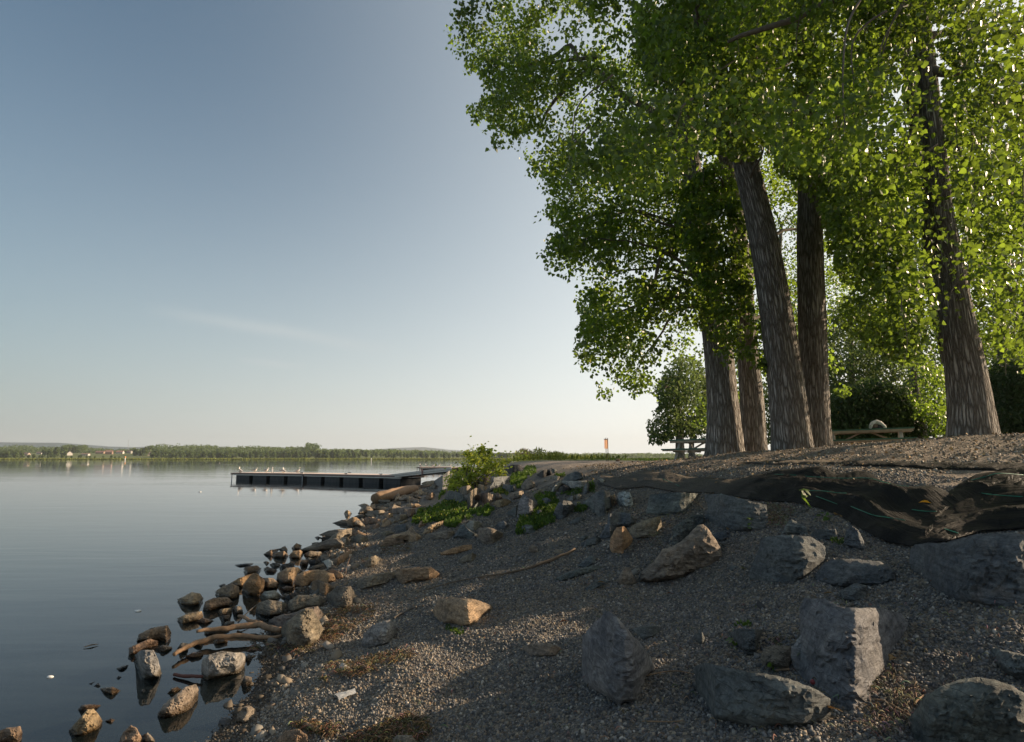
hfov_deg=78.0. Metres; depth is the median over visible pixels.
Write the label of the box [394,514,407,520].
rock
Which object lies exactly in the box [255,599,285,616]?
rock
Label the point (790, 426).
cottonwood tree
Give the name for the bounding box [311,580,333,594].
rock
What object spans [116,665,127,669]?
rock
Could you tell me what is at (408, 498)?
rock
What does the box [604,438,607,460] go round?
information sign
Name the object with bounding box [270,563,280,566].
rock
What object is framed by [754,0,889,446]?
cottonwood tree
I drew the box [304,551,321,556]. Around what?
rock
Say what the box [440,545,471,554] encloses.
rock
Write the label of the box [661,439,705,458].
picnic table
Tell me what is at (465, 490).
rock
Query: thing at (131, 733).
rock
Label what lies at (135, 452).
tree
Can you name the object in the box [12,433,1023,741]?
ground
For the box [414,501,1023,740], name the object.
dry litter
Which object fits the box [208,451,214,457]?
tree
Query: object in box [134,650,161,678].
rock
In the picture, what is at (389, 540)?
rock
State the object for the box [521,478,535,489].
rock
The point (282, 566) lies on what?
rock
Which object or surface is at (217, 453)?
tree
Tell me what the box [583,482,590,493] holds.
rock
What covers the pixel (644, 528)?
rock
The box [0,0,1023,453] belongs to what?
sky
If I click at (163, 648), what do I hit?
rock
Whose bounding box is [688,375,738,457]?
background tree
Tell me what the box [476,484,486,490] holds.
rock
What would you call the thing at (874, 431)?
picnic table
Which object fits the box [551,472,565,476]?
weed patch
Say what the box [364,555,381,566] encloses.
rock
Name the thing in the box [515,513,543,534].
weed patch
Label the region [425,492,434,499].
rock
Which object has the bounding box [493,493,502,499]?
rock
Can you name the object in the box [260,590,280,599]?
rock
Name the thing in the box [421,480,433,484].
rock
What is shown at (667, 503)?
rock
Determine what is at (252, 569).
rock
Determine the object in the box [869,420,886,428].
cloth bundle
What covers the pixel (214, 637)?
driftwood branch
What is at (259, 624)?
driftwood branch
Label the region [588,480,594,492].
weed patch
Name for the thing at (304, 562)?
rock
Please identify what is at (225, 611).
rock
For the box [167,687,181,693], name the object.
rock
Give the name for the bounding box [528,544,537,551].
rock
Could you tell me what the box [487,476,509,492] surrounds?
rock
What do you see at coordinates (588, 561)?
rock
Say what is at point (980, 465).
landscape fabric
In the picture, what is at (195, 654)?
rock
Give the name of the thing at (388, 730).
washed up debris
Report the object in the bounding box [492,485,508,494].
weed patch
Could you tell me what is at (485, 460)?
lakeside shrub
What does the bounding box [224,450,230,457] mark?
tree
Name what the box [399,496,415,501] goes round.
rock
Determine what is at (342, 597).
rock
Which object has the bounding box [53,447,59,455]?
tree
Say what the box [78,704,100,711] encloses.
rock
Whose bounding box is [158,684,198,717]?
rock
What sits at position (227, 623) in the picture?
rock
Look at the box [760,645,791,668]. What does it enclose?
rock
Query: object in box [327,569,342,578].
rock
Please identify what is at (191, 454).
tree
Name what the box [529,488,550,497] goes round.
rock
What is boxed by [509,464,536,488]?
weed patch
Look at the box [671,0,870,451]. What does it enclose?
cottonwood tree
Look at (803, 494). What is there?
seedling
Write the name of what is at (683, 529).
rock
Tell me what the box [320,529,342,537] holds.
rock
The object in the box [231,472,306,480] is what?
floating dock
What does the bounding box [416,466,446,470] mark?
floating dock
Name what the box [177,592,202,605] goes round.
rock
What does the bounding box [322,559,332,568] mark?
rock
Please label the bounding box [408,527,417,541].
rock
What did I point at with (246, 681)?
rock
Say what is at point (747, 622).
weed patch
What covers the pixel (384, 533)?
rock
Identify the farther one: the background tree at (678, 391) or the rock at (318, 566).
the background tree at (678, 391)
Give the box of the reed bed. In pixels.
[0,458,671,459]
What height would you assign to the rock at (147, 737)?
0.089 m
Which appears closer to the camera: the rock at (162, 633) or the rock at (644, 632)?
the rock at (644, 632)
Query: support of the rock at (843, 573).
on the ground at (588, 469)
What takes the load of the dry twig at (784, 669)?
on the ground at (588, 469)
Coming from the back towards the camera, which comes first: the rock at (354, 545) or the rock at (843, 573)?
the rock at (354, 545)
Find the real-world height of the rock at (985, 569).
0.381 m
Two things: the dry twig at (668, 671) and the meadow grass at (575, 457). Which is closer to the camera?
the dry twig at (668, 671)
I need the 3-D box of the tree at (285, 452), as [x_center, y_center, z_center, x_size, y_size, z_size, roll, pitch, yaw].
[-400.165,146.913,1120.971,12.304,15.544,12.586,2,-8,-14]
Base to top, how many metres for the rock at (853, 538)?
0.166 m
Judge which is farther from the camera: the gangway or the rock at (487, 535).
the gangway
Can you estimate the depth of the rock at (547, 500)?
11.12 m
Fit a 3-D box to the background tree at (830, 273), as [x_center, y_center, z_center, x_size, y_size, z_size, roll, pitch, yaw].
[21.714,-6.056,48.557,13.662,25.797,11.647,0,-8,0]
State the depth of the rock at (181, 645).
5.64 m
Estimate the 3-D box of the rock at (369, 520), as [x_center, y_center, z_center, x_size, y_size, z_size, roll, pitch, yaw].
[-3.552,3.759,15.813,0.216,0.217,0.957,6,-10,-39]
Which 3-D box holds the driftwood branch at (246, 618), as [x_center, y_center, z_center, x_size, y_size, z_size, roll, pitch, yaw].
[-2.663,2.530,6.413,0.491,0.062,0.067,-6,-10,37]
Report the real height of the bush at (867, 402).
3.668 m
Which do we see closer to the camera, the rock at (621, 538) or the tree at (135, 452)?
the rock at (621, 538)
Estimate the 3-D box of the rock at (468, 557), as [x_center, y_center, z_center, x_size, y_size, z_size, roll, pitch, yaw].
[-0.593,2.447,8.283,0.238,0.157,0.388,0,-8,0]
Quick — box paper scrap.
[334,688,355,699]
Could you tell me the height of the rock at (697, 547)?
0.532 m
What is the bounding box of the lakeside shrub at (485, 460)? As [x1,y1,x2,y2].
[435,436,513,491]
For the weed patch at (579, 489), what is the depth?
11.61 m
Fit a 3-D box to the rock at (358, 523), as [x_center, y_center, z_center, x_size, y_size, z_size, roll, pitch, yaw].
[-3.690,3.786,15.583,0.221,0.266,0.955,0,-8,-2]
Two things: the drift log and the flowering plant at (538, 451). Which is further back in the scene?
the flowering plant at (538, 451)
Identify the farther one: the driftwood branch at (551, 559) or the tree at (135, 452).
the tree at (135, 452)
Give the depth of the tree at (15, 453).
1072.80 m
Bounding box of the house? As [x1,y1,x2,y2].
[105,450,113,453]
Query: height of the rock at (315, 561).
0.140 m
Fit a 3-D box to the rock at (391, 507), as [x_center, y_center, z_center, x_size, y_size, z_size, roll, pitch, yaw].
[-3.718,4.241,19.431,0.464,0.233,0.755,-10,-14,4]
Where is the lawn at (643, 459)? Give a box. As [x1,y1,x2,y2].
[577,457,686,460]
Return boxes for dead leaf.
[888,653,895,660]
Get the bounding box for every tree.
[4,451,9,457]
[12,449,19,457]
[41,447,46,455]
[46,449,52,454]
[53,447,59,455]
[60,446,68,455]
[132,448,138,455]
[142,446,148,455]
[188,451,193,457]
[202,451,207,457]
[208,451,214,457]
[215,450,220,457]
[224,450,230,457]
[283,450,288,457]
[294,451,299,457]
[315,450,320,457]
[323,450,328,457]
[445,0,744,456]
[549,0,1023,373]
[625,0,814,450]
[645,353,706,457]
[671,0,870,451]
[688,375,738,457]
[731,157,855,449]
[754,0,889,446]
[763,374,770,445]
[816,0,1023,436]
[827,294,928,443]
[887,99,1023,375]
[901,307,1022,436]
[907,355,945,437]
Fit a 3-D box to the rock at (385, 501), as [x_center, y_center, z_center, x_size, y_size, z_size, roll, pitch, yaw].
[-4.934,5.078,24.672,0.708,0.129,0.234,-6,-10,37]
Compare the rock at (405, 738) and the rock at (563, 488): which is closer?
the rock at (405, 738)
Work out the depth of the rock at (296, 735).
3.46 m
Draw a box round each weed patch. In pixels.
[411,499,467,523]
[438,490,444,499]
[443,509,473,527]
[445,624,463,635]
[469,503,494,515]
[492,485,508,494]
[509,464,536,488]
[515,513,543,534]
[531,490,559,525]
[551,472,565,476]
[560,487,582,494]
[573,502,587,511]
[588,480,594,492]
[734,619,751,626]
[830,536,843,544]
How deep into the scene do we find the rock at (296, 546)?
11.95 m
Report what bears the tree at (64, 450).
on the ground at (588, 469)
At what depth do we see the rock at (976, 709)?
2.14 m
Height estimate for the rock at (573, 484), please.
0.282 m
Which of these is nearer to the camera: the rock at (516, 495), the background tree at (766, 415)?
the rock at (516, 495)
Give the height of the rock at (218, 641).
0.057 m
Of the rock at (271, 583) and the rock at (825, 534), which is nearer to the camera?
the rock at (825, 534)
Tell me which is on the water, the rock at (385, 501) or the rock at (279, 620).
the rock at (279, 620)
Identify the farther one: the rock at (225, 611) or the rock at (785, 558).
the rock at (225, 611)
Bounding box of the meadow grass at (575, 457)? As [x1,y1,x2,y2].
[452,452,627,474]
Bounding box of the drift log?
[371,485,418,501]
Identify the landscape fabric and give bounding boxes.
[597,466,1023,545]
[737,460,1023,469]
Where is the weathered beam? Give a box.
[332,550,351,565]
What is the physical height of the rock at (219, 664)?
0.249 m
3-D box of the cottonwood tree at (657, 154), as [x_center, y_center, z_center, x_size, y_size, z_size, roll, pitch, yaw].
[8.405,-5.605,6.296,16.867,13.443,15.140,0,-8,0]
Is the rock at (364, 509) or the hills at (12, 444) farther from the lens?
the hills at (12, 444)
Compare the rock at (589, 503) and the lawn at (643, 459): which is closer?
the rock at (589, 503)
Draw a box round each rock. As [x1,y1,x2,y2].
[0,726,22,741]
[69,709,101,735]
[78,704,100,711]
[100,687,120,694]
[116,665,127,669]
[119,725,143,741]
[129,639,157,654]
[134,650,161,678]
[137,625,170,642]
[141,732,154,741]
[155,645,172,651]
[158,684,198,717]
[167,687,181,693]
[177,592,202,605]
[177,611,202,623]
[177,643,187,651]
[186,652,202,657]
[196,618,212,623]
[201,651,244,679]
[203,597,232,610]
[204,631,228,634]
[214,639,227,643]
[215,584,239,598]
[217,608,231,614]
[221,615,230,621]
[224,621,234,625]
[228,573,253,586]
[232,606,242,614]
[236,563,252,565]
[236,705,256,723]
[241,676,251,686]
[242,573,265,595]
[244,565,260,573]
[246,654,252,660]
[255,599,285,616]
[257,654,265,658]
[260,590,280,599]
[263,578,278,588]
[264,549,278,555]
[264,567,276,572]
[268,606,322,626]
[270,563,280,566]
[272,551,288,558]
[275,729,307,741]
[276,567,302,583]
[279,546,286,551]
[279,563,289,569]
[280,586,293,590]
[281,608,323,647]
[284,594,291,600]
[287,595,325,611]
[289,550,302,558]
[292,543,301,549]
[294,570,335,586]
[300,538,343,551]
[300,559,308,564]
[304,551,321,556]
[308,563,324,569]
[310,558,318,565]
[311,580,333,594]
[319,554,329,558]
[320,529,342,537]
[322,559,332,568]
[326,586,355,607]
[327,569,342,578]
[328,529,351,539]
[334,519,347,523]
[346,517,359,526]
[350,535,367,542]
[350,542,358,547]
[352,530,366,535]
[354,520,363,526]
[357,571,395,588]
[358,506,372,513]
[361,620,397,647]
[362,524,379,529]
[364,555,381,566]
[365,517,380,524]
[366,510,384,515]
[376,506,386,509]
[378,500,389,502]
[380,533,403,546]
[381,520,391,526]
[381,531,393,535]
[384,513,392,517]
[385,505,400,511]
[390,508,405,513]
[390,735,416,741]
[391,531,421,540]
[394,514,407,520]
[394,524,407,531]
[395,567,439,583]
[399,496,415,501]
[404,495,410,502]
[407,509,413,516]
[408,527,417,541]
[411,503,420,507]
[418,520,425,527]
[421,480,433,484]
[423,521,443,533]
[423,530,454,538]
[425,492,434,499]
[432,597,492,625]
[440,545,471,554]
[445,491,466,501]
[453,524,477,538]
[458,485,472,494]
[458,553,475,563]
[466,520,481,530]
[468,488,479,507]
[473,475,491,486]
[474,493,493,502]
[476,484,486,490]
[478,527,502,543]
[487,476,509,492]
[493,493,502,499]
[493,499,510,506]
[495,521,508,528]
[502,484,515,491]
[504,465,523,473]
[505,505,517,516]
[509,491,523,498]
[517,494,536,517]
[520,642,561,656]
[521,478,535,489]
[522,525,535,533]
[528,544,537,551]
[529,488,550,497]
[537,469,551,477]
[542,498,551,503]
[551,480,586,491]
[553,500,575,518]
[556,565,602,580]
[558,485,570,492]
[562,471,583,480]
[566,495,574,500]
[578,556,596,566]
[582,490,611,515]
[582,611,655,704]
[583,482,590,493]
[583,491,597,512]
[583,536,600,545]
[586,579,607,590]
[599,512,633,537]
[610,494,614,505]
[610,526,632,553]
[615,491,632,506]
[616,567,636,584]
[628,516,661,537]
[631,626,661,639]
[640,524,721,581]
[646,492,701,515]
[672,515,703,544]
[694,663,830,726]
[695,628,704,644]
[705,494,767,531]
[714,531,727,541]
[730,628,763,654]
[749,534,826,582]
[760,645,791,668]
[782,519,807,534]
[791,598,908,713]
[811,529,837,539]
[813,559,894,587]
[840,583,865,600]
[844,525,864,549]
[909,533,1023,606]
[909,677,1023,741]
[991,647,1023,680]
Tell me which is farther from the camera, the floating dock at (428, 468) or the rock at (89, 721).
the floating dock at (428, 468)
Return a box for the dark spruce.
[988,353,1023,433]
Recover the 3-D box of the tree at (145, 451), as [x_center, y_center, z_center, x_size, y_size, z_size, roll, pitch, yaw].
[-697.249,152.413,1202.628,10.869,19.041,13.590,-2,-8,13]
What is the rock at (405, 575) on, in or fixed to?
on the ground at (588, 469)
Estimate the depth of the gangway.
38.82 m
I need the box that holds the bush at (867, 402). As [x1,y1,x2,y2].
[830,377,928,439]
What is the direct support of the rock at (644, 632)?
on the ground at (588, 469)
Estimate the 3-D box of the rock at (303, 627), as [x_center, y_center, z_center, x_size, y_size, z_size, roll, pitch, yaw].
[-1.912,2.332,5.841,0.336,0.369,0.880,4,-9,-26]
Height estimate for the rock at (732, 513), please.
0.344 m
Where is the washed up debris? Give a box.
[245,542,433,741]
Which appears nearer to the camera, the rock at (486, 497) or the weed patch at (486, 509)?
the weed patch at (486, 509)
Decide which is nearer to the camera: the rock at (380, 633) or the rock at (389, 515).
the rock at (380, 633)
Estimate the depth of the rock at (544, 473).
17.34 m
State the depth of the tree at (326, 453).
1080.49 m
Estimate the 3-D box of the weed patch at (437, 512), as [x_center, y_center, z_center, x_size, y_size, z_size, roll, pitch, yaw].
[-1.674,3.263,14.905,1.237,0.427,5.903,1,-8,-5]
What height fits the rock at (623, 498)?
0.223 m
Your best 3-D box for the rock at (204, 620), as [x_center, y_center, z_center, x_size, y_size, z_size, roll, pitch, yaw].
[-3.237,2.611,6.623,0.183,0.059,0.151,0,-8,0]
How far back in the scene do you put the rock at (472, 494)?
14.58 m
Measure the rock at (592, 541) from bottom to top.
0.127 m
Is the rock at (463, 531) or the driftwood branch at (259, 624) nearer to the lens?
the driftwood branch at (259, 624)
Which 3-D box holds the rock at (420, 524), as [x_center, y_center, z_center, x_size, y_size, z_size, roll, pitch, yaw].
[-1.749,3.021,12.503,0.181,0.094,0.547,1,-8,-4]
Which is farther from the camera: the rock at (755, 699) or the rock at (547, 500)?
the rock at (547, 500)
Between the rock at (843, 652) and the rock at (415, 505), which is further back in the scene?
the rock at (415, 505)
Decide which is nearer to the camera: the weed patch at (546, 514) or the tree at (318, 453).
the weed patch at (546, 514)
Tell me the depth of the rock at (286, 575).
8.70 m
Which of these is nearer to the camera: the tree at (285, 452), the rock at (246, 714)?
the rock at (246, 714)
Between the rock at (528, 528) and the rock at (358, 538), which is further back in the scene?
the rock at (358, 538)
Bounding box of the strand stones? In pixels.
[193,476,859,741]
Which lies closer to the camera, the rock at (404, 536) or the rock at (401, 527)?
the rock at (404, 536)
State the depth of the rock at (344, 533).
13.02 m
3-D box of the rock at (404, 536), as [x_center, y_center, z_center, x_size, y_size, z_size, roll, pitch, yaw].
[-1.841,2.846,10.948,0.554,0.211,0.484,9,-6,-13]
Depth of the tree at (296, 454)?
1075.33 m
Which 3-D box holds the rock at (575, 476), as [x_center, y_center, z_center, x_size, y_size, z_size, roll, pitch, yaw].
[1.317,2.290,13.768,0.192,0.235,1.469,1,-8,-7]
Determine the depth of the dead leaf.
2.86 m
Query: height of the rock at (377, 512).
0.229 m
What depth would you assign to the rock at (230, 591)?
7.81 m
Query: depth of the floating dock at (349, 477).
44.08 m
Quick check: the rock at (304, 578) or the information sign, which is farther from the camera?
the information sign
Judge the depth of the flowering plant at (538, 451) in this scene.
46.59 m
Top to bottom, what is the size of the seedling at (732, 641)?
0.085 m
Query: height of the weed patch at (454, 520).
0.252 m
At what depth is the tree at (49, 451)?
1143.70 m
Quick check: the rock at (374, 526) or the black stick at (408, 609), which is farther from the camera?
the rock at (374, 526)
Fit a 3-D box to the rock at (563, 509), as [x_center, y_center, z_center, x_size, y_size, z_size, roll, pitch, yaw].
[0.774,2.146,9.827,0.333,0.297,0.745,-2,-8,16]
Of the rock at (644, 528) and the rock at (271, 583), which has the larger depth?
the rock at (271, 583)
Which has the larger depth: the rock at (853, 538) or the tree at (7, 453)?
the tree at (7, 453)
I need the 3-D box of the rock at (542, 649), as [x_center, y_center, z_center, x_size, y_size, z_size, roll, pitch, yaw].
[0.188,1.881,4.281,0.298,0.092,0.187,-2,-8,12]
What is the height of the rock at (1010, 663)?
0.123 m
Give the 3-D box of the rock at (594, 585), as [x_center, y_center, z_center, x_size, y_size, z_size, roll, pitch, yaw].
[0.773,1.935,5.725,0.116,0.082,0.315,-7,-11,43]
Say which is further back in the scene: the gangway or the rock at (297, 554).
the gangway
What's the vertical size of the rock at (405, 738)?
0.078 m
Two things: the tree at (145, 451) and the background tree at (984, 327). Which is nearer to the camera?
the background tree at (984, 327)
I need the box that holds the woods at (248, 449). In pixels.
[147,442,701,457]
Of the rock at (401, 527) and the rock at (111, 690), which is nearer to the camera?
the rock at (111, 690)
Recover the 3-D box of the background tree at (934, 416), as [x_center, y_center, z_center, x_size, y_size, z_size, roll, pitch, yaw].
[15.481,1.344,23.422,1.643,4.181,5.332,-6,-10,36]
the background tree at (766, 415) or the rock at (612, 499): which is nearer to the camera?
the rock at (612, 499)
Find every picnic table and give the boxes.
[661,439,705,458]
[832,427,916,444]
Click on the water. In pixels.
(99, 552)
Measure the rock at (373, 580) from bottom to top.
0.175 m
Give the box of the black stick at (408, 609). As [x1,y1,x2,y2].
[393,606,416,618]
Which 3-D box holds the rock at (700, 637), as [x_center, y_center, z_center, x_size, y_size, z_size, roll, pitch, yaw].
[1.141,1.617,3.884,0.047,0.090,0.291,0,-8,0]
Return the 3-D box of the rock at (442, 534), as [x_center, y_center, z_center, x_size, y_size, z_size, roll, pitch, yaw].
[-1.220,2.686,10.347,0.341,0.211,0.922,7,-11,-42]
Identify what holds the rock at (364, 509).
on the ground at (588, 469)
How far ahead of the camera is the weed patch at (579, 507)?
9.66 m
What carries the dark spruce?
on the ground at (588, 469)
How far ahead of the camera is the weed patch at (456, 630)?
5.04 m
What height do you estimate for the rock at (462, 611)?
0.256 m
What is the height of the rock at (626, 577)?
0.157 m
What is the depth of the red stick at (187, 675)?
4.90 m
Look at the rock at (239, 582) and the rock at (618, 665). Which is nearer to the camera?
the rock at (618, 665)
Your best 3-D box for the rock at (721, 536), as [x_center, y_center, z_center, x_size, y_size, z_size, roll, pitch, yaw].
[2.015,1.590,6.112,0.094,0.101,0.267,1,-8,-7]
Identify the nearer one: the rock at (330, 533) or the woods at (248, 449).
the rock at (330, 533)
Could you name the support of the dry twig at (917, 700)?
on the ground at (588, 469)
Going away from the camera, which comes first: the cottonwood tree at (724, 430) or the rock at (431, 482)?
the cottonwood tree at (724, 430)
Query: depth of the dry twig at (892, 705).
2.46 m
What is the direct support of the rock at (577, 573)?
on the ground at (588, 469)
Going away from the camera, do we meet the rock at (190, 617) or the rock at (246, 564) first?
the rock at (190, 617)
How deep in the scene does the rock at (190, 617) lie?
6.63 m
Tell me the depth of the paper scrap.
3.99 m
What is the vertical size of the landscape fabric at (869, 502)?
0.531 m
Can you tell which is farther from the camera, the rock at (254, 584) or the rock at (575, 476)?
the rock at (575, 476)
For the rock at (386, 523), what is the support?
on the ground at (588, 469)
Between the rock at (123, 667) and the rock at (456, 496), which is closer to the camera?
the rock at (123, 667)
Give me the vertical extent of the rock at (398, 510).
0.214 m
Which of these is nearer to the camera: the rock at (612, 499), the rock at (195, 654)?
the rock at (195, 654)
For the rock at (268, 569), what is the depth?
9.57 m
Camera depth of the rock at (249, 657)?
5.38 m
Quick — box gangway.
[389,467,462,477]
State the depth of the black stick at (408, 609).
6.17 m
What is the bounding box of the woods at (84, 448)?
[0,444,165,452]
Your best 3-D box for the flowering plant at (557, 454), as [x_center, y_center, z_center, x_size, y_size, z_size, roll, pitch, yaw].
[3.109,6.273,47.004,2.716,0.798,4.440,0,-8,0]
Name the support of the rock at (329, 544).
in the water
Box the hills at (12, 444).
[0,442,702,457]
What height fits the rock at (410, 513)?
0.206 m
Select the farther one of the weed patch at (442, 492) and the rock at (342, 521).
the weed patch at (442, 492)
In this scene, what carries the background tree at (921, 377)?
on the ground at (588, 469)
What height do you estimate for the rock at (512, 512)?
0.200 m
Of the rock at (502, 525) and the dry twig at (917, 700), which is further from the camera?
the rock at (502, 525)
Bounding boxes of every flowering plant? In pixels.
[507,448,535,460]
[529,446,554,459]
[538,450,569,459]
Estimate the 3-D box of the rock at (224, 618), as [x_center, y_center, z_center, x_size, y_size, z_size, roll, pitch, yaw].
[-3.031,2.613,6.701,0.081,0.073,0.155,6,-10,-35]
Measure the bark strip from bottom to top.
0.088 m
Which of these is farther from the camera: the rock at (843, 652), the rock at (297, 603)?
the rock at (297, 603)
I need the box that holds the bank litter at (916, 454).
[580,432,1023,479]
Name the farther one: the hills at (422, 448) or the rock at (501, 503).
the hills at (422, 448)
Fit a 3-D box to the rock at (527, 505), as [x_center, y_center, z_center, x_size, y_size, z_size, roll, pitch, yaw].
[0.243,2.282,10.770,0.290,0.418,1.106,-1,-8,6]
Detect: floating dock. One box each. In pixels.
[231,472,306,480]
[301,472,424,483]
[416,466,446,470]
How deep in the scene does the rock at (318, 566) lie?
9.69 m
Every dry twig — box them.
[642,720,682,721]
[647,670,692,675]
[775,668,789,671]
[874,699,910,715]
[913,695,924,705]
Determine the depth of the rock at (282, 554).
10.90 m
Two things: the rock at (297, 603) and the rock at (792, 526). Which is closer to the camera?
the rock at (792, 526)
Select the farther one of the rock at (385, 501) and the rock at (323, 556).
the rock at (385, 501)
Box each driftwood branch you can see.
[173,633,281,655]
[196,621,281,632]
[237,615,256,621]
[418,548,575,591]
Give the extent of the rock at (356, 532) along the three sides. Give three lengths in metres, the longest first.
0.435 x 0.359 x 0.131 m
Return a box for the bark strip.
[294,720,331,731]
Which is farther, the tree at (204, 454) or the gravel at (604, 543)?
the tree at (204, 454)
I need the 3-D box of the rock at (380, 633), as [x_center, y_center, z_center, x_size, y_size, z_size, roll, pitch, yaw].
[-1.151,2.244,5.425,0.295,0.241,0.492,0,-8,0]
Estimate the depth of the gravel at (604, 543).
7.62 m
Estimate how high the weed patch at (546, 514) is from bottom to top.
0.416 m
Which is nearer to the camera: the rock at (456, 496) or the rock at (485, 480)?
the rock at (456, 496)
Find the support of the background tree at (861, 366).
on the ground at (588, 469)
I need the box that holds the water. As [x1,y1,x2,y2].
[0,460,521,741]
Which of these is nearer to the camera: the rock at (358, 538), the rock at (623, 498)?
the rock at (623, 498)
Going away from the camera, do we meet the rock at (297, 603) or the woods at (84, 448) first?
the rock at (297, 603)
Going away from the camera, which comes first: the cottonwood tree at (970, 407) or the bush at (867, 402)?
the cottonwood tree at (970, 407)
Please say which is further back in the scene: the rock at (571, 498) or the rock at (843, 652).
the rock at (571, 498)
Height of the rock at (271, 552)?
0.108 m
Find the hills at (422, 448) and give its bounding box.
[143,446,703,454]
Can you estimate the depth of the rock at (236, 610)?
6.98 m
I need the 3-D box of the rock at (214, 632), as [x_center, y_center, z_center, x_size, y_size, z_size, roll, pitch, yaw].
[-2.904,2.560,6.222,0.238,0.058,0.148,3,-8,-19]
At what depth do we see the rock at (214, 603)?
7.21 m
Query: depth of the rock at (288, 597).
7.62 m
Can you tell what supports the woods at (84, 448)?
on the ground at (588, 469)
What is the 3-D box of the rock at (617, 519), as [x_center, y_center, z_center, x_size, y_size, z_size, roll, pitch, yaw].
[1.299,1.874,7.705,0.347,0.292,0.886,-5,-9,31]
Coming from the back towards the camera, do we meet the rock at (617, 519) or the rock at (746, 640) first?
the rock at (617, 519)
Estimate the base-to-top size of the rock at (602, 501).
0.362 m
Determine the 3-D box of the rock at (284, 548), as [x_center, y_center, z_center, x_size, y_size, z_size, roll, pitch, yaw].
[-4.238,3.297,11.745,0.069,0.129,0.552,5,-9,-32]
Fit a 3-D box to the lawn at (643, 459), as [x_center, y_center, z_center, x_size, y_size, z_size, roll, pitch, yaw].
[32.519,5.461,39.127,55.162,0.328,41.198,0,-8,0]
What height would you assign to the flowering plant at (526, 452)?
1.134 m
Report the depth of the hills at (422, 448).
6992.40 m
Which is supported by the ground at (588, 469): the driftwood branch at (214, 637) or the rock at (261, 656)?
the rock at (261, 656)
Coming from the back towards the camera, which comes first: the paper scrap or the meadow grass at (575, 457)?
the meadow grass at (575, 457)
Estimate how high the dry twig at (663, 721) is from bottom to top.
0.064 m
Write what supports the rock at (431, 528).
on the ground at (588, 469)
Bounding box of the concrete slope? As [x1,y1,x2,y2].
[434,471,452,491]
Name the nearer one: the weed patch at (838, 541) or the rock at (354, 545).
the weed patch at (838, 541)
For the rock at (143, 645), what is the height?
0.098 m
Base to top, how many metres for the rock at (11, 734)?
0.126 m
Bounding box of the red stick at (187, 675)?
[173,673,202,677]
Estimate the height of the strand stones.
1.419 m
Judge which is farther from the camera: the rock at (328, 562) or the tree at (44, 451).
the tree at (44, 451)
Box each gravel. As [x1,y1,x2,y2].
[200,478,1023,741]
[259,463,968,647]
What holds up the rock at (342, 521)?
on the ground at (588, 469)
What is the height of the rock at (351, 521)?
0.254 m
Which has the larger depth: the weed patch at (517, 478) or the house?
the house
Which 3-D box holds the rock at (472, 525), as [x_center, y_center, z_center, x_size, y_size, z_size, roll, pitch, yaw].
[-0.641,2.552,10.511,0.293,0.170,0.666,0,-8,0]
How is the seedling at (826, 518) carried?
on the ground at (588, 469)
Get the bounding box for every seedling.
[725,637,737,645]
[799,488,811,510]
[823,512,832,522]
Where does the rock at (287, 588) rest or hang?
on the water
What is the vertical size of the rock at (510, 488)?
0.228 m
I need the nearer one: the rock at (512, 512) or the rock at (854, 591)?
the rock at (854, 591)

